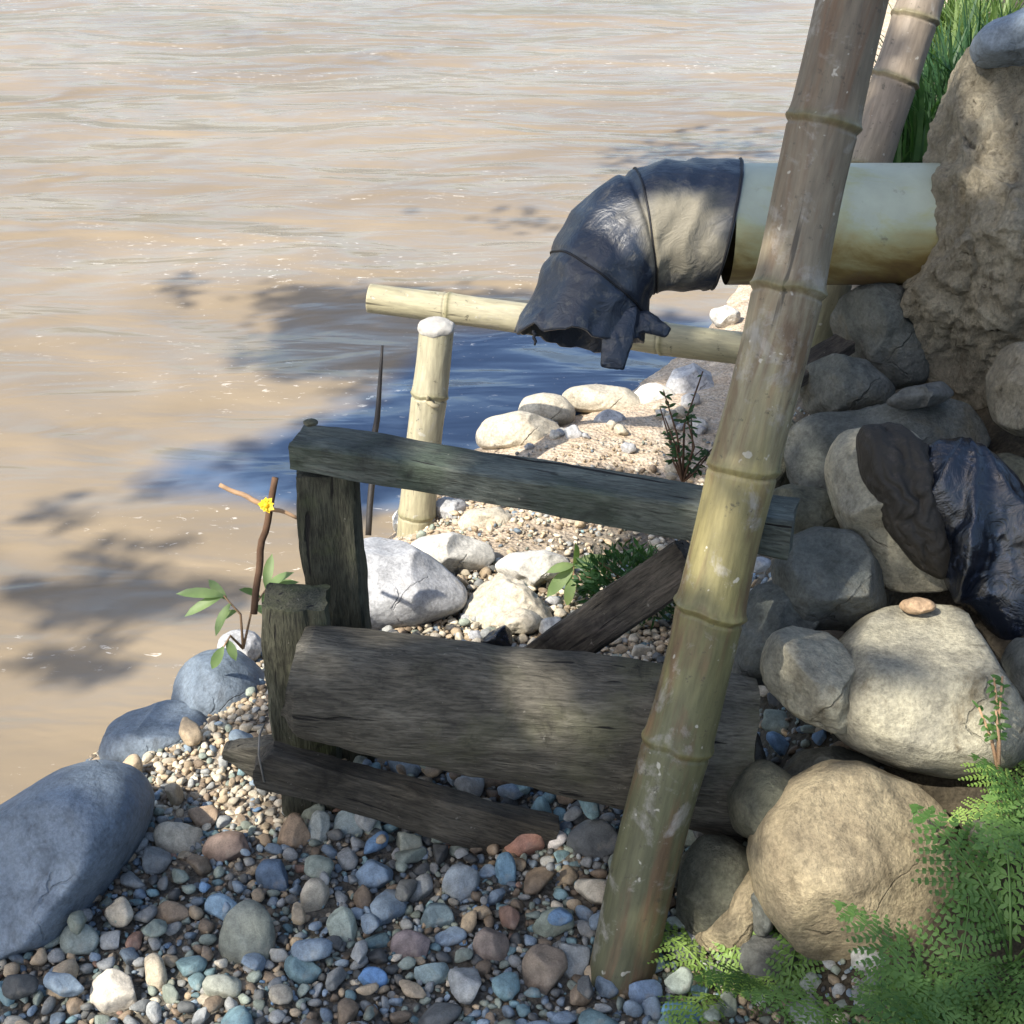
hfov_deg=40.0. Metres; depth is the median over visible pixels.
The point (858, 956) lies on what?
pebble
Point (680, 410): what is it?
rubble stone
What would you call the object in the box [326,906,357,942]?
pebble
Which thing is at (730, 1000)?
pebble
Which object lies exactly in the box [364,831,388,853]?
pebble
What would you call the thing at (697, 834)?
pebble
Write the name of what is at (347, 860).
pebble
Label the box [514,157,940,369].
drain pipe
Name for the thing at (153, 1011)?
pebble
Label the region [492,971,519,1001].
pebble
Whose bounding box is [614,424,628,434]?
rubble stone
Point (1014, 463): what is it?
bank rock
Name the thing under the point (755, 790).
bank rock
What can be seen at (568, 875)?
pebble
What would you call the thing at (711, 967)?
pebble
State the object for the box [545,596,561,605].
rubble stone
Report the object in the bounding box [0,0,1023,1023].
ground
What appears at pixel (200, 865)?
pebble
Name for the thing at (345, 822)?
pebble
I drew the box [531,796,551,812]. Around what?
pebble
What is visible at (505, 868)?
pebble
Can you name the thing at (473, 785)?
pebble
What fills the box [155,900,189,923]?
pebble
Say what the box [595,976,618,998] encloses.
pebble
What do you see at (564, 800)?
pebble
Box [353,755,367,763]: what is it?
pebble
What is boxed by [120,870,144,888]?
pebble
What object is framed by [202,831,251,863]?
pebble
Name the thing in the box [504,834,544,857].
pebble
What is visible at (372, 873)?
pebble
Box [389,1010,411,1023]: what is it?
pebble
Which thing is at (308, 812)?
pebble
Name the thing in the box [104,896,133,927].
pebble
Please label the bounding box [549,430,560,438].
rubble stone
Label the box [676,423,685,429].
rubble stone
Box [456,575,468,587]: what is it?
pebble
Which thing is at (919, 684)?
bank boulder
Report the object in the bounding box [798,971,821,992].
pebble
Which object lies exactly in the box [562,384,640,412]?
river stone
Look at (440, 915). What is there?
pebble
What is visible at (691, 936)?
pebble
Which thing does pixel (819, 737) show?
pebble
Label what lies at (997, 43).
rock
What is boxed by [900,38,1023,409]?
mud wall
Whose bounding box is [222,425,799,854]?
wooden frame
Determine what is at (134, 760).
pebble
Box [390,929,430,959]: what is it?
pebble
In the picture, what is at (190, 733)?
pebble
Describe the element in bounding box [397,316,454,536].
bamboo stake
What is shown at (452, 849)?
pebble
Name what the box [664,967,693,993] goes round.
pebble
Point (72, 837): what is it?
river boulder
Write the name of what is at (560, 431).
rubble stone
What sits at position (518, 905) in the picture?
pebble
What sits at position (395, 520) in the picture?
river stone
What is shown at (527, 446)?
rubble stone
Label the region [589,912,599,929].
pebble
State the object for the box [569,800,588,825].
pebble
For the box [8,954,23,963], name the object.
pebble
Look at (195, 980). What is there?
pebble
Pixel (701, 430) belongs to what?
rubble stone
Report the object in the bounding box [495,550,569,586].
river stone
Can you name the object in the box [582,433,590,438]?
rubble stone
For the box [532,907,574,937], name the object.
pebble
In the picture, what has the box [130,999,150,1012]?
pebble
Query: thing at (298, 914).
pebble
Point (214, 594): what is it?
leafy plant
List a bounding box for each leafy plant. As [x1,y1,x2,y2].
[177,554,297,668]
[546,543,604,604]
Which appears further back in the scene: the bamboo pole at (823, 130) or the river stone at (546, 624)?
the river stone at (546, 624)
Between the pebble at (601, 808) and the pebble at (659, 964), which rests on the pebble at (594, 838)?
the pebble at (601, 808)
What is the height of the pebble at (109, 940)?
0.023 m
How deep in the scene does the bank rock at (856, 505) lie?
2.18 m
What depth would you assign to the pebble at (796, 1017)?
1.89 m
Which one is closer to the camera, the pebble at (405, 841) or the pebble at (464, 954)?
the pebble at (464, 954)
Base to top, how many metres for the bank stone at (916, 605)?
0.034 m
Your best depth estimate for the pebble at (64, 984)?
1.98 m
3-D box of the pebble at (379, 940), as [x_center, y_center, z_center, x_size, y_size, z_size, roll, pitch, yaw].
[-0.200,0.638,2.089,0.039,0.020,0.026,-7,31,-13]
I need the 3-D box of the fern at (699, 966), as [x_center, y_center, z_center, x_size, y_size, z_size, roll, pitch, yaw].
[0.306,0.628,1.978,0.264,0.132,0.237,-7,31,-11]
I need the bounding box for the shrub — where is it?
[570,537,675,630]
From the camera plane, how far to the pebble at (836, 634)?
2.40 m
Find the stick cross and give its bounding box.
[219,477,296,614]
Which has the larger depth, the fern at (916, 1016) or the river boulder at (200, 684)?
the river boulder at (200, 684)
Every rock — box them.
[676,834,748,934]
[695,870,753,952]
[720,928,798,990]
[727,759,791,837]
[731,580,820,685]
[751,892,773,936]
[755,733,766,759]
[760,625,854,734]
[770,526,886,630]
[773,484,839,533]
[775,420,795,487]
[782,746,879,775]
[784,398,990,489]
[799,353,895,413]
[824,427,947,592]
[829,283,929,389]
[886,381,953,409]
[969,7,1023,68]
[986,341,1023,436]
[997,453,1023,483]
[1000,637,1023,700]
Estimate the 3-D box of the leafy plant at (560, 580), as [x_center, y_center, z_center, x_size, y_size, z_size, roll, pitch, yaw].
[0.139,0.128,2.974,0.132,0.144,0.049,-9,31,-15]
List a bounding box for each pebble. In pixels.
[0,981,14,1005]
[1,974,38,999]
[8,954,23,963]
[30,947,46,965]
[43,971,83,996]
[44,934,60,949]
[46,958,79,998]
[50,1012,65,1023]
[60,924,98,954]
[66,996,83,1014]
[67,910,86,934]
[90,968,136,1013]
[99,930,119,949]
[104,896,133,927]
[119,947,138,964]
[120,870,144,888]
[124,754,142,770]
[125,931,142,950]
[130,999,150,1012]
[133,904,156,922]
[141,846,171,874]
[141,919,167,937]
[144,953,166,990]
[146,1001,161,1023]
[153,821,202,853]
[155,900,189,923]
[162,983,180,1003]
[165,783,183,805]
[165,921,181,935]
[172,868,188,883]
[176,955,207,976]
[177,851,192,860]
[179,717,202,746]
[186,854,211,876]
[188,805,217,827]
[188,972,204,990]
[192,1006,210,1023]
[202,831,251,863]
[202,974,241,999]
[204,893,236,920]
[204,995,223,1012]
[218,900,275,965]
[228,729,252,739]
[241,952,266,971]
[255,859,288,894]
[268,984,292,1004]
[269,948,288,962]
[277,812,310,848]
[284,954,321,984]
[291,902,305,924]
[291,938,332,961]
[300,877,329,912]
[302,803,324,819]
[304,855,333,877]
[308,810,329,843]
[325,965,346,991]
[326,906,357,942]
[326,935,342,950]
[333,810,362,837]
[337,849,358,870]
[337,997,358,1023]
[345,990,356,1000]
[350,940,367,963]
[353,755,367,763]
[353,884,372,908]
[354,814,376,831]
[356,859,393,888]
[358,967,387,987]
[361,913,379,933]
[363,820,382,834]
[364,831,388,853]
[365,932,389,948]
[366,949,387,963]
[370,762,380,768]
[370,889,406,925]
[387,629,398,632]
[388,760,420,776]
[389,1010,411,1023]
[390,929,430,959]
[394,847,426,863]
[395,879,417,901]
[396,831,422,850]
[399,979,425,998]
[408,873,432,902]
[414,962,448,984]
[418,1002,461,1023]
[419,775,431,781]
[420,903,454,928]
[433,843,448,864]
[435,926,466,946]
[442,864,479,901]
[448,967,480,1004]
[449,845,468,858]
[454,776,483,796]
[454,948,472,962]
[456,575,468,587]
[461,910,476,933]
[472,927,509,964]
[473,905,491,919]
[478,864,495,878]
[484,778,510,789]
[487,887,505,905]
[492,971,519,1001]
[495,852,515,884]
[497,783,523,799]
[498,905,519,929]
[500,797,517,805]
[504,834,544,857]
[511,899,525,912]
[515,784,529,795]
[522,944,567,994]
[523,867,556,894]
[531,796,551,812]
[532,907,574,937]
[547,907,572,925]
[548,830,566,848]
[553,850,569,862]
[556,795,574,804]
[556,865,577,884]
[559,942,590,979]
[566,819,617,861]
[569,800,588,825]
[570,984,592,1005]
[574,879,606,904]
[577,920,595,939]
[577,975,593,999]
[578,800,599,819]
[584,965,590,979]
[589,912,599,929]
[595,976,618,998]
[598,804,604,811]
[608,854,612,868]
[628,979,662,1003]
[631,644,651,657]
[641,996,661,1019]
[655,959,665,973]
[661,1001,702,1023]
[664,931,702,961]
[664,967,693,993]
[667,916,684,928]
[674,869,678,887]
[684,829,705,846]
[690,984,708,1002]
[692,830,704,838]
[692,971,704,984]
[702,1003,723,1021]
[710,964,729,980]
[716,989,736,1016]
[750,986,779,1005]
[759,685,768,696]
[761,709,788,734]
[766,731,788,755]
[767,692,779,708]
[786,998,830,1023]
[798,953,817,966]
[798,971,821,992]
[812,730,826,745]
[821,630,844,638]
[830,741,859,752]
[850,947,885,971]
[851,972,882,1011]
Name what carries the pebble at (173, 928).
on the ground
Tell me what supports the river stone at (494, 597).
on the ground
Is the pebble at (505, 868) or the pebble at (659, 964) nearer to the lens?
the pebble at (659, 964)
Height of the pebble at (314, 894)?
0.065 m
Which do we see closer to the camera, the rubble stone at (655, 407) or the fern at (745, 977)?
the fern at (745, 977)
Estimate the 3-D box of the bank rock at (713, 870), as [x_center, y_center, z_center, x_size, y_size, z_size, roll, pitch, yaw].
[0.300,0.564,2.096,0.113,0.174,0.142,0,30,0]
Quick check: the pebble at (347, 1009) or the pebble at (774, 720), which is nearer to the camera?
the pebble at (347, 1009)
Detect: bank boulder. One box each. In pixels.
[746,759,960,961]
[834,604,1023,779]
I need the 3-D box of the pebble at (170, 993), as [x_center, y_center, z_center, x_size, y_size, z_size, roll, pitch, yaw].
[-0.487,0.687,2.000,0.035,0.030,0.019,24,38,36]
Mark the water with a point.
(218, 218)
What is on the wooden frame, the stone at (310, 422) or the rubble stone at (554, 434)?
the stone at (310, 422)
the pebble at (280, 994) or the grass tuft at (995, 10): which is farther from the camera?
the grass tuft at (995, 10)
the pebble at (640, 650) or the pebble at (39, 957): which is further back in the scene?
the pebble at (640, 650)
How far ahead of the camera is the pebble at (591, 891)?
2.15 m
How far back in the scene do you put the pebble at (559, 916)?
2.07 m
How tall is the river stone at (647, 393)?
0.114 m
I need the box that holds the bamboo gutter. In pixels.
[366,284,742,363]
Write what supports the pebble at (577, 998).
on the ground
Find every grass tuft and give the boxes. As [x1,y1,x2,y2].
[873,3,992,162]
[876,0,1023,161]
[887,0,1022,64]
[923,0,1023,82]
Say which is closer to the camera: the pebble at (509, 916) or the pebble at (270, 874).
the pebble at (509, 916)
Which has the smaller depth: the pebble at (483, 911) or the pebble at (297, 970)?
the pebble at (297, 970)
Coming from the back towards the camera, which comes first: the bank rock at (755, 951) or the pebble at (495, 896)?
the pebble at (495, 896)
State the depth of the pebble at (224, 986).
1.99 m
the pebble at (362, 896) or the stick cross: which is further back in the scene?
the stick cross
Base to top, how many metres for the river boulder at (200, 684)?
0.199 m
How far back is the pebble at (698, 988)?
1.99 m
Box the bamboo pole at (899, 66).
[811,0,944,347]
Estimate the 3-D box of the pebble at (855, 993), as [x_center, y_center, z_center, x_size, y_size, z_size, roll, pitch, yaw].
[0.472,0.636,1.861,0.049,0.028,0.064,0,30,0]
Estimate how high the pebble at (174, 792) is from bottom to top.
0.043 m
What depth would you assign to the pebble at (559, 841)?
2.26 m
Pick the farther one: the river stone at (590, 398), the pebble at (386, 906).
the river stone at (590, 398)
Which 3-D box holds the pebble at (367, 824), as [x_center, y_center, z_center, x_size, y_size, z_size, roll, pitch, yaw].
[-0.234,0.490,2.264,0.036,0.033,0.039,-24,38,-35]
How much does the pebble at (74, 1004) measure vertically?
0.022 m
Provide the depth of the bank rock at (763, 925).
1.99 m
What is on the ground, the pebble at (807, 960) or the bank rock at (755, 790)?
the pebble at (807, 960)
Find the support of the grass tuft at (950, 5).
on the ground
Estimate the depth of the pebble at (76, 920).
2.05 m
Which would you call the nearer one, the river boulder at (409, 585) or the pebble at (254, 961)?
the pebble at (254, 961)
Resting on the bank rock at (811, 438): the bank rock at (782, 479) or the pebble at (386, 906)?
the bank rock at (782, 479)
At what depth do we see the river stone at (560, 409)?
3.94 m
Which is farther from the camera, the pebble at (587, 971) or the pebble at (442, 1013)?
the pebble at (587, 971)
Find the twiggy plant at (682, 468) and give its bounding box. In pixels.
[656,371,711,481]
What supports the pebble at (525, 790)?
on the ground
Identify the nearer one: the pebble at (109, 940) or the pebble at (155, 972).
the pebble at (155, 972)
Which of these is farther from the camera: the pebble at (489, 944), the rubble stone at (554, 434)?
the rubble stone at (554, 434)
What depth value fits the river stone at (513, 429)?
3.80 m
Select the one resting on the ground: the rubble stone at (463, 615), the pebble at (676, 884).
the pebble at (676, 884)
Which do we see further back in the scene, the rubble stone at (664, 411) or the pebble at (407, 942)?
the rubble stone at (664, 411)
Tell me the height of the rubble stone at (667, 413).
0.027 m
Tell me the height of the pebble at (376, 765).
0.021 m
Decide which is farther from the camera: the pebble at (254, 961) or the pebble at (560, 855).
the pebble at (560, 855)
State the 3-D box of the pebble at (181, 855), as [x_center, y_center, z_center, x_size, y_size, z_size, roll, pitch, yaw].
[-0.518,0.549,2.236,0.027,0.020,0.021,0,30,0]
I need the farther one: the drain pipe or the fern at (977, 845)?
the drain pipe
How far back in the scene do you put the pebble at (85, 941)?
2.06 m
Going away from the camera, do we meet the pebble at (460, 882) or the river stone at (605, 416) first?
the pebble at (460, 882)
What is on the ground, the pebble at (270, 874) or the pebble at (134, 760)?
the pebble at (270, 874)
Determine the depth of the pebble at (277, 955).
2.04 m
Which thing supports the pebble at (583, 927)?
on the ground
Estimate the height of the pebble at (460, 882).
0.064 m
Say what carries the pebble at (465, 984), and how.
on the ground
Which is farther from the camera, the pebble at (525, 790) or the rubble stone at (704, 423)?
the rubble stone at (704, 423)
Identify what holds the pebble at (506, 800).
on the ground
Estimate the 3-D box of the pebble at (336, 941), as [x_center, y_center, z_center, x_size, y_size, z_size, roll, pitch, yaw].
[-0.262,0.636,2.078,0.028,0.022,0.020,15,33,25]
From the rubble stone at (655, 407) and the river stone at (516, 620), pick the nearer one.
the river stone at (516, 620)
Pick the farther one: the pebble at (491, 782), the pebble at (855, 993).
the pebble at (491, 782)
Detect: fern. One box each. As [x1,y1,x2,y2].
[647,921,800,1023]
[693,926,858,1023]
[739,937,992,1023]
[830,876,1023,1023]
[852,965,1023,1023]
[909,782,1023,1013]
[946,760,1023,825]
[968,753,1023,866]
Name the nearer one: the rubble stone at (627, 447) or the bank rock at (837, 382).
the bank rock at (837, 382)
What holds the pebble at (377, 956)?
on the ground
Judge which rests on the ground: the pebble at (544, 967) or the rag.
the pebble at (544, 967)
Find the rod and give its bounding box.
[365,345,383,535]
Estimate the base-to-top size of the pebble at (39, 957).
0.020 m
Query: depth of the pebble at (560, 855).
2.25 m
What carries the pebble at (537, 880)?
on the ground
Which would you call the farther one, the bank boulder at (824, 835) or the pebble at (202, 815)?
the pebble at (202, 815)
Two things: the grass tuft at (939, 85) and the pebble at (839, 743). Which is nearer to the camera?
the pebble at (839, 743)
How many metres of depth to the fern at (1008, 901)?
1.79 m
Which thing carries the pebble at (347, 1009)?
on the ground
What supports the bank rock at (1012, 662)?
on the bank boulder at (919, 684)
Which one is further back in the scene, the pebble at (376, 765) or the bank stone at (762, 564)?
the pebble at (376, 765)
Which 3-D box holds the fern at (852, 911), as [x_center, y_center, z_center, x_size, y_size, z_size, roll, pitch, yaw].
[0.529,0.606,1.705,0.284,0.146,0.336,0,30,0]
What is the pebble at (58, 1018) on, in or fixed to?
on the ground
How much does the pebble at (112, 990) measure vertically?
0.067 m
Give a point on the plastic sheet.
(978, 491)
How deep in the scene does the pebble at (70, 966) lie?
2.02 m
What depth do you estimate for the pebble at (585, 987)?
1.97 m
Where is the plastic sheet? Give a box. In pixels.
[928,436,1023,639]
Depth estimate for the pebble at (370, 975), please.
2.01 m
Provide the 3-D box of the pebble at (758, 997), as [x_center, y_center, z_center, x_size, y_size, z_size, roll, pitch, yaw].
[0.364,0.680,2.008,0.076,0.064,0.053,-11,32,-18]
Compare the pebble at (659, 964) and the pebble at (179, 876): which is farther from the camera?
the pebble at (179, 876)
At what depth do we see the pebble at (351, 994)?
1.98 m
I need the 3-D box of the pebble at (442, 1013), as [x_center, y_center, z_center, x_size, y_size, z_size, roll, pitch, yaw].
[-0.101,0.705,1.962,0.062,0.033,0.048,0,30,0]
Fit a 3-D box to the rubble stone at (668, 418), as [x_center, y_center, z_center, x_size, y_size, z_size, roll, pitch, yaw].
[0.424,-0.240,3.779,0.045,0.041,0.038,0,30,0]
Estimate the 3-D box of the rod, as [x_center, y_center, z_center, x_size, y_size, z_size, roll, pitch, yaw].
[-0.334,-0.172,3.419,0.019,0.405,0.243,4,30,7]
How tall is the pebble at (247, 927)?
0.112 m
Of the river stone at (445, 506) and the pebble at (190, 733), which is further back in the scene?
the river stone at (445, 506)
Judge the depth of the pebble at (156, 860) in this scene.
2.20 m
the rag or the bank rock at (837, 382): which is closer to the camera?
the rag
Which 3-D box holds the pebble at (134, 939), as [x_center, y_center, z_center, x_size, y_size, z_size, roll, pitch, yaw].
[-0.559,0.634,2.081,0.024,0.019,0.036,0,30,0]
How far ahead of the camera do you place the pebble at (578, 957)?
2.04 m
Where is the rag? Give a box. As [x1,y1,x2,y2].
[856,422,950,578]
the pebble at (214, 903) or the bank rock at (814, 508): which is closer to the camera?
the pebble at (214, 903)
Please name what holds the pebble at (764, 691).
on the ground
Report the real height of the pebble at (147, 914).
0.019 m
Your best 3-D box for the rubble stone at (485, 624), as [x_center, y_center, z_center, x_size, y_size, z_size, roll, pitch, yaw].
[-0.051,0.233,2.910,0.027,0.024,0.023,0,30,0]
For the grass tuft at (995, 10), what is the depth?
4.08 m
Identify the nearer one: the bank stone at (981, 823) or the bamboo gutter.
the bank stone at (981, 823)
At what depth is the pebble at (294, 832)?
2.25 m
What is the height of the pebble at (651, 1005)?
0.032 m
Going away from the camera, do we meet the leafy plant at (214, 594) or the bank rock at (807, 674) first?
the bank rock at (807, 674)
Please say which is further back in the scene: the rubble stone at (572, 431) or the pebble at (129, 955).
the rubble stone at (572, 431)
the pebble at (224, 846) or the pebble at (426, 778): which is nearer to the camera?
the pebble at (224, 846)
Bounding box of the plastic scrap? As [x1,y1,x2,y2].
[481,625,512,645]
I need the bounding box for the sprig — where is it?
[972,674,1010,772]
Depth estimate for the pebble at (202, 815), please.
2.30 m
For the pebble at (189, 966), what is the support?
on the ground
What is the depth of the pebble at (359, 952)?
2.03 m
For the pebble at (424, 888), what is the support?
on the ground
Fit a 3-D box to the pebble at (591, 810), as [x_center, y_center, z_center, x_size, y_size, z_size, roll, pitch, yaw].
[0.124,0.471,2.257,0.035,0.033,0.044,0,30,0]
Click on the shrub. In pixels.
(594, 578)
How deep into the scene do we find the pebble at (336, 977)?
2.00 m
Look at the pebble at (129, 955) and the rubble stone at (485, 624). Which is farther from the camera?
the rubble stone at (485, 624)
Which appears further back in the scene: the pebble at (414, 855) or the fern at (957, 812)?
the pebble at (414, 855)
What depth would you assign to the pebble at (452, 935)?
2.09 m
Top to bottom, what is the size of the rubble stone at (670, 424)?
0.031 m
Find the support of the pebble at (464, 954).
on the ground
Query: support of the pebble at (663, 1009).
on the ground
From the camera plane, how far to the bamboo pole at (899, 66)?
2.96 m
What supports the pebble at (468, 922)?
on the ground
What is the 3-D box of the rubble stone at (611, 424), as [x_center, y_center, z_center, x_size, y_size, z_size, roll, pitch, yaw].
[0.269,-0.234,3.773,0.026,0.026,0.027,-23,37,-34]
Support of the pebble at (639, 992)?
on the ground
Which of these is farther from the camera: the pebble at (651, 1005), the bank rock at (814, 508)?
the bank rock at (814, 508)
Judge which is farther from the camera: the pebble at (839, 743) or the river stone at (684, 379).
the river stone at (684, 379)
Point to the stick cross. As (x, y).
(266, 505)
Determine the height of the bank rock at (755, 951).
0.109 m
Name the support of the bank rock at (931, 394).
on the bank rock at (811, 438)
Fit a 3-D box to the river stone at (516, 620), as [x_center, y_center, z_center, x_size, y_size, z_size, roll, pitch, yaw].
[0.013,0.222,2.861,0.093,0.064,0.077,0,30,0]
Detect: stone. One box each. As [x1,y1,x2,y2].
[217,629,261,660]
[303,418,317,426]
[392,510,397,532]
[411,532,494,573]
[436,497,467,518]
[458,507,511,529]
[460,613,468,618]
[462,573,552,634]
[468,630,482,639]
[475,410,559,448]
[481,620,491,628]
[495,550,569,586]
[495,607,540,633]
[518,393,574,425]
[524,443,533,449]
[539,616,561,633]
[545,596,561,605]
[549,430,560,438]
[556,428,564,435]
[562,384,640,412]
[564,425,581,438]
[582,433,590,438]
[593,409,625,422]
[607,420,616,428]
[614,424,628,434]
[621,442,636,453]
[634,383,674,402]
[652,403,663,410]
[655,408,666,417]
[662,415,677,428]
[662,419,675,428]
[664,462,676,472]
[665,409,676,415]
[666,363,713,393]
[674,406,686,416]
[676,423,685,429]
[680,392,699,407]
[692,417,707,430]
[695,425,706,434]
[709,305,740,327]
[753,556,770,572]
[899,597,935,614]
[968,818,1023,863]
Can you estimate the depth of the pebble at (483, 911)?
2.13 m
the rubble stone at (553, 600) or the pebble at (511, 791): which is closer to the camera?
the pebble at (511, 791)
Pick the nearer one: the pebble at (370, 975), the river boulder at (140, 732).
the pebble at (370, 975)
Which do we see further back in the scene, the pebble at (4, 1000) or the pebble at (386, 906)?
the pebble at (386, 906)
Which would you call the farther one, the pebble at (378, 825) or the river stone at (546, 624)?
the river stone at (546, 624)
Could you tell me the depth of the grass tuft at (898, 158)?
3.45 m
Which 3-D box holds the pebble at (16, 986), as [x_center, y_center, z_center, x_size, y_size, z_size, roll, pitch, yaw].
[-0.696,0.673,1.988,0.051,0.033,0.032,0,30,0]
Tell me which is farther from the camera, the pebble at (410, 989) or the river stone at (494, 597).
the river stone at (494, 597)
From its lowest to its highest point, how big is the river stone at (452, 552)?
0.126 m
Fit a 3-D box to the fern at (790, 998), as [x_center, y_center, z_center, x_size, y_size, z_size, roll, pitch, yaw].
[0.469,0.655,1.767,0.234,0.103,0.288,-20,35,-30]
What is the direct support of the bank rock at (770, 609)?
on the ground
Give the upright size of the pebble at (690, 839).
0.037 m
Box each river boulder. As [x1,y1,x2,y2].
[0,759,154,959]
[98,700,206,762]
[171,648,264,717]
[364,537,467,629]
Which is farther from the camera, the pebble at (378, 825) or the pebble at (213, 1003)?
the pebble at (378, 825)
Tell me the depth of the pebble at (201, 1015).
1.95 m
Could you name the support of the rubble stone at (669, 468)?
on the ground
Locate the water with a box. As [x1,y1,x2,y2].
[0,0,814,804]
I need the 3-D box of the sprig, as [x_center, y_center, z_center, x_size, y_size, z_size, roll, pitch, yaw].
[0.652,0.285,1.915,0.058,0.128,0.047,16,34,25]
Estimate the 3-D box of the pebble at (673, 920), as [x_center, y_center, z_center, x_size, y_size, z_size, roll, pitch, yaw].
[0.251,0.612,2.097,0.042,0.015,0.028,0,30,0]
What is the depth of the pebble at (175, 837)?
2.24 m
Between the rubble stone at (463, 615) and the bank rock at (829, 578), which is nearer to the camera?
the bank rock at (829, 578)
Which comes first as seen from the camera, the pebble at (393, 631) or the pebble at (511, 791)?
the pebble at (511, 791)
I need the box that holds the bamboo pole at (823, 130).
[589,0,888,999]
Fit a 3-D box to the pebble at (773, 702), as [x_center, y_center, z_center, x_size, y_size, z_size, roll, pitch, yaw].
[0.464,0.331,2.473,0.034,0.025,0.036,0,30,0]
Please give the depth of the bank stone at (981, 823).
1.85 m
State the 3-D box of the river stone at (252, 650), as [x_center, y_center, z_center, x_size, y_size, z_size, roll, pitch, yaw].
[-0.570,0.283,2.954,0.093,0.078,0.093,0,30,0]
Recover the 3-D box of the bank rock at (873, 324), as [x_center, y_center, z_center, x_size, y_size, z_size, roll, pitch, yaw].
[0.714,-0.340,2.671,0.164,0.217,0.219,-14,33,-23]
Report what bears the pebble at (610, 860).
on the ground
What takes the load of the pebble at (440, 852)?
on the ground
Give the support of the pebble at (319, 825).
on the ground
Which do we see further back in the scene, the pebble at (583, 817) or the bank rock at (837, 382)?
the bank rock at (837, 382)
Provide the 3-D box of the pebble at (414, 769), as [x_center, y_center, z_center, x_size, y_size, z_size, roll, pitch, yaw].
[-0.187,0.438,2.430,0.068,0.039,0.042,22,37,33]
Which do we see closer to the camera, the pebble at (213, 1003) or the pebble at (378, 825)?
the pebble at (213, 1003)
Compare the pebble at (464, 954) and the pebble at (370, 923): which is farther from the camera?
the pebble at (370, 923)
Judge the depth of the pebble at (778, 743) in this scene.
2.34 m
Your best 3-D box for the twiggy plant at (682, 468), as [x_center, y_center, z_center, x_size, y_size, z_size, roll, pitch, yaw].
[0.372,-0.183,3.024,0.127,0.188,0.170,0,30,0]
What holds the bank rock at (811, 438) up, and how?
on the bank rock at (814, 508)
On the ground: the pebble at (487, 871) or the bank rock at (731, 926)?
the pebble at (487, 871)
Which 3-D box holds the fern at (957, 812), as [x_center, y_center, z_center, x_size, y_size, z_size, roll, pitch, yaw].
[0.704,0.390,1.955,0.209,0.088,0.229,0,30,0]
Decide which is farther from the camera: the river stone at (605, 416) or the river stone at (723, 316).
the river stone at (723, 316)
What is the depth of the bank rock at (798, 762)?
2.12 m
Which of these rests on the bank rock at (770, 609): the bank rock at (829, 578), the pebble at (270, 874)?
the bank rock at (829, 578)
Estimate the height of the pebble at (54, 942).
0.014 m
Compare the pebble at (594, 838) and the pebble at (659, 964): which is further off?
the pebble at (594, 838)
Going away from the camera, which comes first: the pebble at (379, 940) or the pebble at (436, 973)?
the pebble at (436, 973)
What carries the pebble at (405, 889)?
on the ground
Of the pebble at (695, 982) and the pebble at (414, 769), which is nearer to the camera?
the pebble at (695, 982)
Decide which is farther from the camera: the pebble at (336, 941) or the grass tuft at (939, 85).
the grass tuft at (939, 85)

